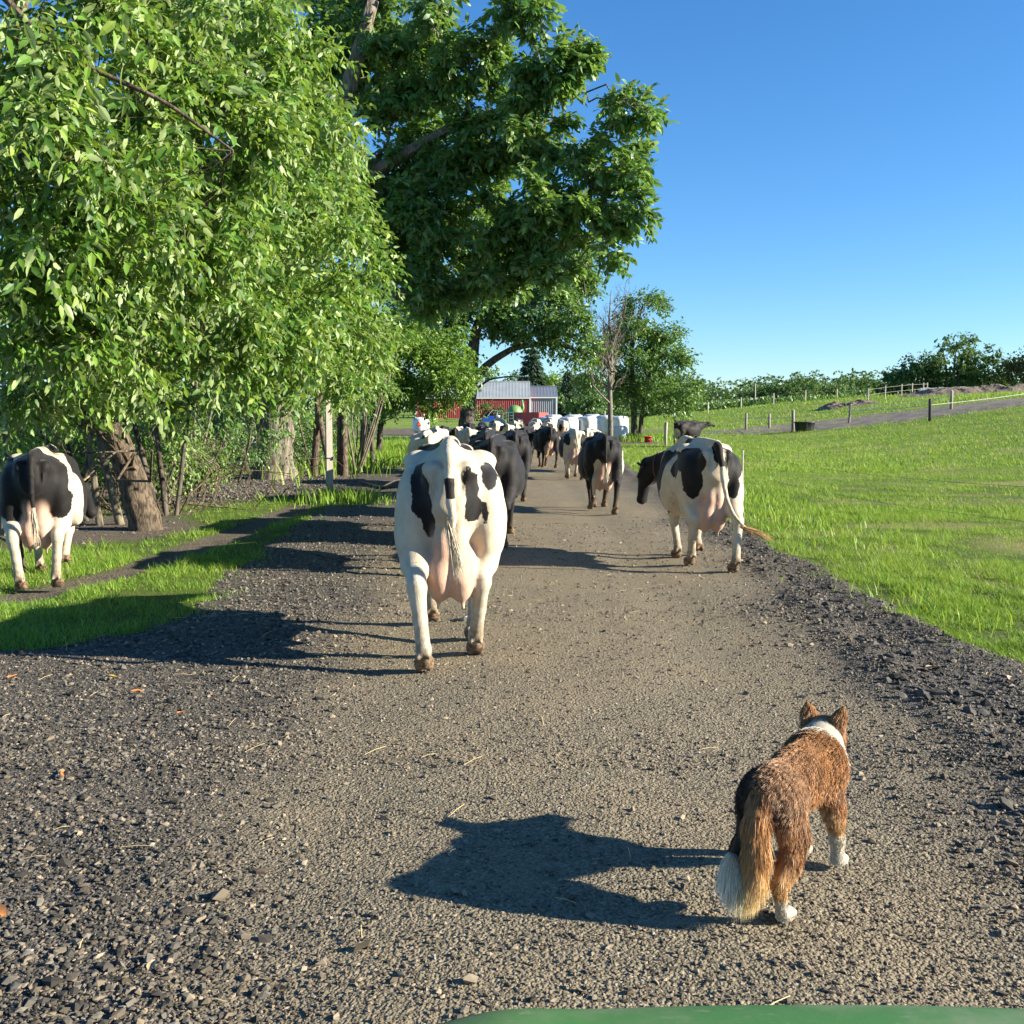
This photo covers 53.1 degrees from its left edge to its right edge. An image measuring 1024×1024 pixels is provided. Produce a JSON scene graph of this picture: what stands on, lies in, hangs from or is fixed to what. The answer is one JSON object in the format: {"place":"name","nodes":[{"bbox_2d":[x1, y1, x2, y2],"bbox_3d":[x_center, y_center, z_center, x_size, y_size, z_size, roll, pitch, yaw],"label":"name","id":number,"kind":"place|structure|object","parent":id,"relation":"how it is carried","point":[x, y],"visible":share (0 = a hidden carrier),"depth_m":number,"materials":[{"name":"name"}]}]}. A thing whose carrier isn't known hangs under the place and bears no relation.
{"place":"outdoors","nodes":[
{"label":"outdoors","id":0,"kind":"place"},
{"bbox_2d":[0,431,1023,1023],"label":"road","id":1,"kind":"structure","parent":0,"point":[556,495],"depth_m":4.34,"materials":[{"name":"grey gravel"}]},
{"bbox_2d":[0,904,6,916],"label":"dead leaf","id":2,"kind":"object","parent":1,"relation":"on","point":[3,910],"visible":1,"depth_m":3.21,"materials":[{"name":"brown plant"}]},
{"bbox_2d":[146,959,156,971],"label":"dead leaf","id":3,"kind":"object","parent":1,"relation":"on","point":[151,964],"visible":1,"depth_m":2.90,"materials":[{"name":"beige plant"}]},
{"bbox_2d":[358,479,399,489],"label":"fallen branch","id":4,"kind":"object","parent":1,"relation":"on","point":[383,487],"visible":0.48,"depth_m":23.44,"materials":[{"name":"wood"}]},
{"bbox_2d":[408,429,431,450],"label":"cow","id":5,"kind":"object","parent":1,"relation":"on","point":[425,433],"visible":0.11,"depth_m":19.91},
{"bbox_2d":[408,432,442,452],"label":"cow","id":6,"kind":"object","parent":1,"relation":"on","point":[431,438],"visible":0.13,"depth_m":14.40},
{"bbox_2d":[426,426,448,437],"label":"cow","id":7,"kind":"object","parent":1,"relation":"on","point":[443,432],"visible":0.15,"depth_m":25.80},
{"bbox_2d":[417,436,472,450],"bbox_3d":[-0.733,-0.155,11.610,0.785,1.411,2.729,0,5,-2],"label":"cow","id":8,"kind":"object","parent":1,"relation":"on","point":[427,447],"visible":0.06,"depth_m":10.84},
{"bbox_2d":[394,436,506,670],"bbox_3d":[-0.447,0.173,7.529,0.792,1.461,2.698,0,5,-3],"label":"cow","id":9,"kind":"object","parent":1,"relation":"on","point":[450,520],"visible":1,"depth_m":6.40},
{"bbox_2d":[449,426,463,437],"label":"cow","id":10,"kind":"object","parent":1,"relation":"on","point":[453,431],"visible":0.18,"depth_m":39.66},
{"bbox_2d":[457,427,477,444],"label":"cow","id":11,"kind":"object","parent":1,"relation":"on","point":[464,435],"visible":0.27,"depth_m":30.73},
{"bbox_2d":[463,422,475,428],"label":"cow","id":12,"kind":"object","parent":1,"relation":"on","point":[470,425],"visible":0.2,"depth_m":49.16},
{"bbox_2d":[468,429,505,445],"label":"cow","id":13,"kind":"object","parent":1,"relation":"on","point":[487,434],"visible":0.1,"depth_m":16.93},
{"bbox_2d":[478,410,497,425],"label":"blue machine","id":14,"kind":"object","parent":1,"relation":"on","point":[488,419],"visible":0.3,"depth_m":83.32,"materials":[{"name":"blue paint"}]},
{"bbox_2d":[476,427,500,433],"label":"cow","id":15,"kind":"object","parent":1,"relation":"on","point":[493,429],"visible":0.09,"depth_m":25.07},
{"bbox_2d":[490,422,502,430],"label":"cow","id":16,"kind":"object","parent":1,"relation":"on","point":[496,425],"visible":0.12,"depth_m":50.08},
{"bbox_2d":[471,434,524,547],"bbox_3d":[-0.200,-0.361,14.001,0.785,1.411,2.729,0,5,3],"label":"cow","id":17,"kind":"object","parent":1,"relation":"on","point":[510,468],"visible":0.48,"depth_m":12.91},
{"bbox_2d":[3,556,997,1016],"bbox_3d":[-0.508,0.977,7.263,7.062,0.231,9.314,0,5,0],"label":"straw","id":18,"kind":"object","parent":1,"relation":"on","point":[423,756],"visible":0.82,"depth_m":4.67,"materials":[{"name":"beige plant"}]},
{"bbox_2d":[499,423,514,432],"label":"cow","id":19,"kind":"object","parent":1,"relation":"on","point":[504,428],"visible":0.23,"depth_m":41.16},
{"bbox_2d":[501,429,531,500],"bbox_3d":[0.000,-1.031,21.579,0.802,1.437,2.786,0,5,-3],"label":"cow","id":20,"kind":"object","parent":1,"relation":"on","point":[521,441],"visible":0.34,"depth_m":20.46},
{"bbox_2d":[519,426,534,463],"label":"cow","id":21,"kind":"object","parent":1,"relation":"on","point":[528,430],"visible":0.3,"depth_m":37.29},
{"bbox_2d":[532,425,558,467],"bbox_3d":[1.112,-2.333,36.220,0.809,1.453,2.815,-1,5,-10],"label":"cow","id":22,"kind":"object","parent":1,"relation":"on","point":[545,441],"visible":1,"depth_m":35.17},
{"bbox_2d":[544,419,556,430],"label":"cow","id":23,"kind":"object","parent":1,"relation":"on","point":[551,422],"visible":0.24,"depth_m":56.18},
{"bbox_2d":[557,420,568,440],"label":"cow","id":24,"kind":"object","parent":1,"relation":"on","point":[562,426],"visible":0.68,"depth_m":60.16},
{"bbox_2d":[558,428,585,479],"bbox_3d":[1.707,-1.692,29.247,0.792,1.424,2.758,0,5,-2],"label":"cow","id":25,"kind":"object","parent":1,"relation":"on","point":[570,442],"visible":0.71,"depth_m":28.22},
{"bbox_2d":[581,427,600,437],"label":"cow","id":26,"kind":"object","parent":1,"relation":"on","point":[590,431],"visible":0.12,"depth_m":32.18},
{"bbox_2d":[578,431,623,514],"bbox_3d":[1.574,-0.761,18.642,0.785,1.412,2.720,0,5,-1],"label":"cow","id":27,"kind":"object","parent":1,"relation":"on","point":[600,463],"visible":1,"depth_m":17.58},
{"bbox_2d":[636,435,773,571],"bbox_3d":[2.062,-0.153,11.588,0.831,1.414,2.457,-1,5,-13],"label":"cow","id":28,"kind":"object","parent":1,"relation":"on","point":[699,482],"visible":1,"depth_m":10.86},
{"bbox_2d":[440,1005,1023,1023],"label":"utility vehicle","id":29,"kind":"object","parent":1,"relation":"on","point":[813,1014],"visible":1,"depth_m":1.24,"materials":[{"name":"green plastic"}]},
{"bbox_2d":[713,701,850,922],"bbox_3d":[0.961,0.978,3.433,0.261,0.557,0.956,4,6,36],"label":"dog","id":30,"kind":"object","parent":1,"relation":"on","point":[790,784],"visible":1,"depth_m":3.16},
{"bbox_2d":[682,518,1023,809],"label":"clods","id":31,"kind":"object","parent":1,"relation":"on","point":[1004,802],"visible":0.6,"depth_m":6.49,"materials":[{"name":"soil"}]},
{"bbox_2d":[0,390,1023,665],"bbox_3d":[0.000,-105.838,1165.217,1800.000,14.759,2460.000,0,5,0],"label":"ground","id":32,"kind":"structure","parent":0,"point":[168,555],"depth_m":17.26,"materials":[{"name":"green plant"}]},
{"bbox_2d":[0,287,41,534],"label":"sapling","id":33,"kind":"object","parent":32,"relation":"on","point":[2,531],"visible":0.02,"depth_m":14.20,"materials":[{"name":"green plant"}]},
{"bbox_2d":[0,389,63,571],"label":"sapling","id":34,"kind":"object","parent":32,"relation":"on","point":[6,454],"visible":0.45,"depth_m":10.69,"materials":[{"name":"green plant"}]},
{"bbox_2d":[0,368,80,476],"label":"bush","id":35,"kind":"object","parent":32,"relation":"on","point":[49,420],"visible":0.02,"depth_m":20.76,"materials":[{"name":"green plant"}]},
{"bbox_2d":[0,444,96,589],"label":"cow","id":36,"kind":"object","parent":32,"relation":"on","point":[46,502],"visible":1,"depth_m":9.49},
{"bbox_2d":[0,371,101,476],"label":"bush","id":37,"kind":"object","parent":32,"relation":"on","point":[48,435],"visible":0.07,"depth_m":18.95,"materials":[{"name":"green plant"}]},
{"bbox_2d":[16,358,94,520],"bbox_3d":[-7.143,-1.506,16.267,1.269,3.812,1.342,3,6,34],"label":"sapling","id":38,"kind":"object","parent":32,"relation":"on","point":[86,472],"visible":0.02,"depth_m":16.39,"materials":[{"name":"brown plant"}]},
{"bbox_2d":[76,390,124,525],"bbox_3d":[-6.334,-1.113,15.544,0.790,3.153,0.255,-3,6,-31],"label":"sapling","id":39,"kind":"object","parent":32,"relation":"on","point":[114,503],"visible":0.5,"depth_m":15.64,"materials":[{"name":"brown plant"}]},
{"bbox_2d":[65,364,190,496],"bbox_3d":[-8.260,-1.903,21.433,2.761,3.714,2.236,0,5,0],"label":"sapling","id":40,"kind":"object","parent":32,"relation":"on","point":[132,440],"depth_m":21.56,"materials":[{"name":"green plant"}]},
{"bbox_2d":[51,401,221,506],"bbox_3d":[-6.984,-1.016,18.942,2.993,2.376,2.633,0,5,0],"label":"bush","id":41,"kind":"object","parent":32,"relation":"on","point":[167,453],"visible":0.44,"depth_m":18.79,"materials":[{"name":"green plant"}]},
{"bbox_2d":[40,384,237,497],"bbox_3d":[-7.753,-1.368,20.947,4.066,2.889,3.263,3,6,28],"label":"bush","id":42,"kind":"object","parent":32,"relation":"on","point":[200,441],"visible":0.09,"depth_m":20.70,"materials":[{"name":"green plant"}]},
{"bbox_2d":[124,339,196,515],"bbox_3d":[-6.114,-1.776,17.148,2.136,4.199,1.970,-4,6,-41],"label":"sapling","id":43,"kind":"object","parent":32,"relation":"on","point":[164,501],"visible":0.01,"depth_m":17.25,"materials":[{"name":"brown plant"}]},
{"bbox_2d":[119,366,215,487],"bbox_3d":[-7.929,-2.394,23.801,2.889,4.283,1.961,0,5,0],"label":"sapling","id":44,"kind":"object","parent":32,"relation":"on","point":[194,419],"visible":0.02,"depth_m":23.73,"materials":[{"name":"green plant"}]},
{"bbox_2d":[0,468,371,545],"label":"mulch","id":45,"kind":"object","parent":32,"relation":"on","point":[244,482],"visible":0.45,"depth_m":23.48,"materials":[{"name":"wood"}]},
{"bbox_2d":[148,402,223,484],"bbox_3d":[-8.325,-1.593,25.674,2.519,2.808,3.658,-4,6,-40],"label":"bush","id":46,"kind":"object","parent":32,"relation":"on","point":[197,427],"visible":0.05,"depth_m":25.55,"materials":[{"name":"green plant"}]},
{"bbox_2d":[157,436,237,494],"bbox_3d":[-7.270,-0.848,22.665,2.327,1.647,1.915,0,5,0],"label":"bush","id":47,"kind":"object","parent":32,"relation":"on","point":[203,473],"visible":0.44,"depth_m":22.58,"materials":[{"name":"green plant"}]},
{"bbox_2d":[0,394,401,515],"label":"brushwood","id":48,"kind":"object","parent":32,"relation":"on","point":[103,488],"visible":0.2,"depth_m":18.84,"materials":[{"name":"brown plant"}]},
{"bbox_2d":[0,0,423,531],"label":"leafy tree","id":49,"kind":"object","parent":32,"relation":"on","point":[217,276],"visible":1,"depth_m":9.54,"materials":[{"name":"green plant"}]},
{"bbox_2d":[180,371,246,454],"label":"woodland tree","id":50,"kind":"object","parent":32,"relation":"on","point":[211,397],"visible":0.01,"depth_m":46.02,"materials":[{"name":"green plant"}]},
{"bbox_2d":[175,360,254,467],"bbox_3d":[-9.197,-3.036,31.614,3.678,4.195,5.006,-1,5,-11],"label":"bush","id":51,"kind":"object","parent":32,"relation":"on","point":[243,424],"visible":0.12,"depth_m":31.09,"materials":[{"name":"green plant"}]},
{"bbox_2d":[183,386,302,482],"bbox_3d":[-7.211,-1.990,27.123,4.282,2.902,3.006,0,5,0],"label":"bush","id":52,"kind":"object","parent":32,"relation":"on","point":[240,458],"visible":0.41,"depth_m":26.92,"materials":[{"name":"green plant"}]},
{"bbox_2d":[190,251,357,423],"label":"woodland tree","id":53,"kind":"object","parent":32,"relation":"on","point":[312,281],"visible":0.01,"depth_m":48.32,"materials":[{"name":"green plant"}]},
{"bbox_2d":[209,355,398,466],"bbox_3d":[-7.247,-3.392,35.924,5.034,4.397,6.086,3,6,33],"label":"bush","id":54,"kind":"object","parent":32,"relation":"on","point":[304,416],"visible":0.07,"depth_m":35.64,"materials":[{"name":"green plant"}]},
{"bbox_2d":[310,388,335,476],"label":"sapling","id":55,"kind":"object","parent":32,"relation":"on","point":[318,432],"visible":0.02,"depth_m":29.81,"materials":[{"name":"brown plant"}]},
{"bbox_2d":[325,400,334,493],"bbox_3d":[-3.736,-1.119,20.939,0.194,2.345,0.194,-2,5,-22],"label":"square post","id":56,"kind":"object","parent":32,"relation":"on","point":[329,457],"visible":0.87,"depth_m":20.88,"materials":[{"name":"white wood"}]},
{"bbox_2d":[148,444,324,464],"bbox_3d":[-5.716,-1.204,21.468,3.960,0.184,13.086,1,5,12],"label":"fence wire","id":57,"kind":"object","parent":56,"relation":"attached to","point":[255,461],"visible":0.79,"depth_m":20.03,"materials":[{"name":"grey metal"}]},
{"bbox_2d":[293,390,378,470],"bbox_3d":[-6.490,-2.614,33.660,4.339,2.989,3.223,0,5,0],"label":"bush","id":58,"kind":"object","parent":32,"relation":"on","point":[304,437],"visible":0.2,"depth_m":33.28,"materials":[{"name":"green plant"}]},
{"bbox_2d":[334,366,360,475],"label":"sapling","id":59,"kind":"object","parent":32,"relation":"on","point":[342,450],"depth_m":30.29,"materials":[{"name":"brown plant"}]},
{"bbox_2d":[297,268,404,445],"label":"woodland tree","id":60,"kind":"object","parent":32,"relation":"on","point":[313,405],"visible":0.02,"depth_m":55.79,"materials":[{"name":"green plant"}]},
{"bbox_2d":[347,356,396,473],"bbox_3d":[-4.367,-2.931,31.055,2.046,4.082,2.555,0,5,0],"label":"sapling","id":61,"kind":"object","parent":32,"relation":"on","point":[364,446],"visible":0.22,"depth_m":31.38,"materials":[{"name":"brown plant"}]},
{"bbox_2d":[360,357,413,467],"bbox_3d":[-4.693,-3.490,35.821,2.483,4.338,2.333,-2,5,-26],"label":"sapling","id":62,"kind":"object","parent":32,"relation":"on","point":[372,447],"visible":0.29,"depth_m":35.76,"materials":[{"name":"green plant"}]},
{"bbox_2d":[412,417,428,433],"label":"white tank","id":63,"kind":"object","parent":32,"relation":"on","point":[418,423],"visible":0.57,"depth_m":74.19,"materials":[{"name":"paint"}]},
{"bbox_2d":[358,300,489,454],"bbox_3d":[-4.354,-5.177,40.209,7.047,7.032,5.536,0,5,0],"label":"tree","id":64,"kind":"object","parent":32,"relation":"on","point":[444,368],"visible":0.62,"depth_m":38.96,"materials":[{"name":"green plant"}]},
{"bbox_2d":[247,0,679,479],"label":"tall tree","id":65,"kind":"object","parent":32,"relation":"on","point":[522,244],"visible":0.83,"depth_m":25.09,"materials":[{"name":"green plant"}]},
{"bbox_2d":[415,381,530,417],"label":"red barn","id":66,"kind":"structure","parent":32,"relation":"on","point":[508,394],"depth_m":149.33,"materials":[{"name":"metal"}]},
{"bbox_2d":[459,403,489,420],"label":"yard bush","id":67,"kind":"object","parent":32,"relation":"on","point":[477,415],"visible":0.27,"depth_m":126.88,"materials":[{"name":"green plant"}]},
{"bbox_2d":[480,364,498,380],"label":"yard tree","id":68,"kind":"object","parent":32,"relation":"on","point":[487,374],"visible":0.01,"depth_m":171.26,"materials":[{"name":"green plant"}]},
{"bbox_2d":[479,399,506,418],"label":"yard bush","id":69,"kind":"object","parent":32,"relation":"on","point":[499,409],"visible":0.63,"depth_m":137.97,"materials":[{"name":"green plant"}]},
{"bbox_2d":[373,248,613,426],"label":"arching tree","id":70,"kind":"object","parent":32,"relation":"on","point":[516,327],"visible":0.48,"depth_m":53.05,"materials":[{"name":"green plant"}]},
{"bbox_2d":[507,400,523,411],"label":"grain mixer","id":71,"kind":"object","parent":32,"relation":"on","point":[514,408],"visible":0.41,"depth_m":92.11,"materials":[{"name":"green paint"}]},
{"bbox_2d":[507,412,547,425],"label":"farm wagon","id":72,"kind":"object","parent":32,"relation":"on","point":[526,417],"visible":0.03,"depth_m":84.76,"materials":[{"name":"red paint"}]},
{"bbox_2d":[517,339,547,385],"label":"spruce tree","id":73,"kind":"object","parent":32,"relation":"on","point":[526,368],"visible":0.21,"depth_m":182.34,"materials":[{"name":"green plant"}]},
{"bbox_2d":[530,386,557,414],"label":"grey barn","id":74,"kind":"structure","parent":32,"relation":"on","point":[543,399],"depth_m":151.74,"materials":[{"name":"metal"}]},
{"bbox_2d":[536,370,561,400],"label":"yard tree","id":75,"kind":"object","parent":32,"relation":"on","point":[552,378],"visible":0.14,"depth_m":197.91,"materials":[{"name":"green plant"}]},
{"bbox_2d":[558,417,578,430],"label":"wrapped bale","id":76,"kind":"object","parent":32,"relation":"on","point":[573,422],"visible":0.34,"depth_m":69.37},
{"bbox_2d":[557,369,580,416],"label":"spruce tree","id":77,"kind":"object","parent":32,"relation":"on","point":[566,389],"visible":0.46,"depth_m":163.24,"materials":[{"name":"green plant"}]},
{"bbox_2d":[557,384,614,415],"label":"yard bush","id":78,"kind":"object","parent":32,"relation":"on","point":[596,400],"visible":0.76,"depth_m":158.41,"materials":[{"name":"green plant"}]},
{"bbox_2d":[578,416,596,430],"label":"wrapped bale","id":79,"kind":"object","parent":32,"relation":"on","point":[585,422],"visible":0.54,"depth_m":69.78},
{"bbox_2d":[596,415,607,433],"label":"wrapped bale","id":80,"kind":"object","parent":32,"relation":"on","point":[602,423],"visible":0.35,"depth_m":72.12},
{"bbox_2d":[576,280,651,435],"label":"bare tree","id":81,"kind":"object","parent":32,"relation":"on","point":[607,360],"visible":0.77,"depth_m":54.25,"materials":[{"name":"brown plant"}]},
{"bbox_2d":[613,426,627,440],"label":"wrapped bale","id":82,"kind":"object","parent":32,"relation":"on","point":[618,431],"visible":0.62,"depth_m":63.84},
{"bbox_2d":[613,416,628,432],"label":"wrapped bale","id":83,"kind":"object","parent":32,"relation":"on","point":[620,421],"visible":0.38,"depth_m":71.67},
{"bbox_2d":[567,285,706,435],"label":"lane tree","id":84,"kind":"object","parent":32,"relation":"on","point":[649,363],"visible":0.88,"depth_m":63.64,"materials":[{"name":"green plant"}]},
{"bbox_2d":[297,365,1019,409],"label":"wood","id":85,"kind":"object","parent":32,"relation":"on","point":[765,389],"visible":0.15,"depth_m":278.85,"materials":[{"name":"green plant"}]},
{"bbox_2d":[665,422,667,445],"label":"fence post","id":86,"kind":"object","parent":32,"relation":"on","point":[666,425],"visible":0.77,"depth_m":56.77,"materials":[{"name":"white wood"}]},
{"bbox_2d":[672,420,714,443],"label":"cow","id":87,"kind":"object","parent":32,"relation":"on","point":[693,428],"visible":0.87,"depth_m":54.55},
{"bbox_2d":[592,393,902,416],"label":"hedgerow","id":88,"kind":"object","parent":32,"relation":"on","point":[730,403],"visible":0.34,"depth_m":147.27,"materials":[{"name":"green plant"}]},
{"bbox_2d":[604,388,897,416],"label":"fence","id":89,"kind":"object","parent":32,"relation":"on","point":[773,399],"visible":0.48,"depth_m":127.14,"materials":[{"name":"grey wood"}]},
{"bbox_2d":[794,422,815,430],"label":"stock tank","id":90,"kind":"object","parent":32,"relation":"on","point":[805,426],"visible":0.94,"depth_m":66.58,"materials":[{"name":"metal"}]},
{"bbox_2d":[786,385,827,396],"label":"field bush","id":91,"kind":"object","parent":32,"relation":"on","point":[811,394],"visible":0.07,"depth_m":189.13,"materials":[{"name":"green plant"}]},
{"bbox_2d":[800,379,875,397],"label":"field tree","id":92,"kind":"object","parent":32,"relation":"on","point":[831,390],"visible":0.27,"depth_m":197.80,"materials":[{"name":"green plant"}]},
{"bbox_2d":[817,399,879,409],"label":"dirt heap","id":93,"kind":"object","parent":32,"relation":"on","point":[837,405],"visible":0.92,"depth_m":90.78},
{"bbox_2d":[843,385,882,396],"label":"field tree","id":94,"kind":"object","parent":32,"relation":"on","point":[863,392],"visible":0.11,"depth_m":203.12,"materials":[{"name":"green plant"}]},
{"bbox_2d":[742,450,1023,520],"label":"electric fence","id":95,"kind":"object","parent":32,"relation":"on","point":[860,473],"visible":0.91,"depth_m":15.47,"materials":[{"name":"white"}]},
{"bbox_2d":[745,390,1021,431],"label":"pasture fence","id":96,"kind":"object","parent":32,"relation":"on","point":[929,405],"visible":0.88,"depth_m":67.62,"materials":[{"name":"grey wood"}]},
{"bbox_2d":[872,365,914,395],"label":"hill bush","id":97,"kind":"object","parent":32,"relation":"on","point":[884,379],"visible":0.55,"depth_m":119.10,"materials":[{"name":"green plant"}]},
{"bbox_2d":[867,383,927,399],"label":"hill fence","id":98,"kind":"object","parent":32,"relation":"on","point":[895,391],"visible":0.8,"depth_m":99.28,"materials":[{"name":"white wood"}]},
{"bbox_2d":[887,349,951,392],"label":"hill tree","id":99,"kind":"object","parent":32,"relation":"on","point":[905,375],"visible":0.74,"depth_m":116.38,"materials":[{"name":"green plant"}]},
{"bbox_2d":[890,384,1023,397],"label":"dirt heap","id":100,"kind":"object","parent":32,"relation":"on","point":[992,388],"visible":0.78,"depth_m":95.97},
{"bbox_2d":[912,331,1005,387],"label":"hill tree","id":101,"kind":"object","parent":32,"relation":"on","point":[961,368],"visible":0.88,"depth_m":116.04,"materials":[{"name":"green plant"}]},
{"bbox_2d":[951,352,1023,386],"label":"hill tree","id":102,"kind":"object","parent":32,"relation":"on","point":[990,379],"visible":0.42,"depth_m":118.47,"materials":[{"name":"green plant"}]},
{"bbox_2d":[993,345,1023,385],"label":"hill tree","id":103,"kind":"object","parent":32,"relation":"on","point":[1014,367],"visible":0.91,"depth_m":115.01,"materials":[{"name":"green plant"}]},
{"bbox_2d":[0,0,1023,408],"label":"sky","id":104,"kind":"structure","parent":0,"point":[842,181],"materials":[{"name":"blue"}]},
{"bbox_2d":[701,398,1023,433],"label":"path","id":105,"kind":"structure","parent":0,"point":[910,415],"depth_m":68.47,"materials":[{"name":"grey gravel"}]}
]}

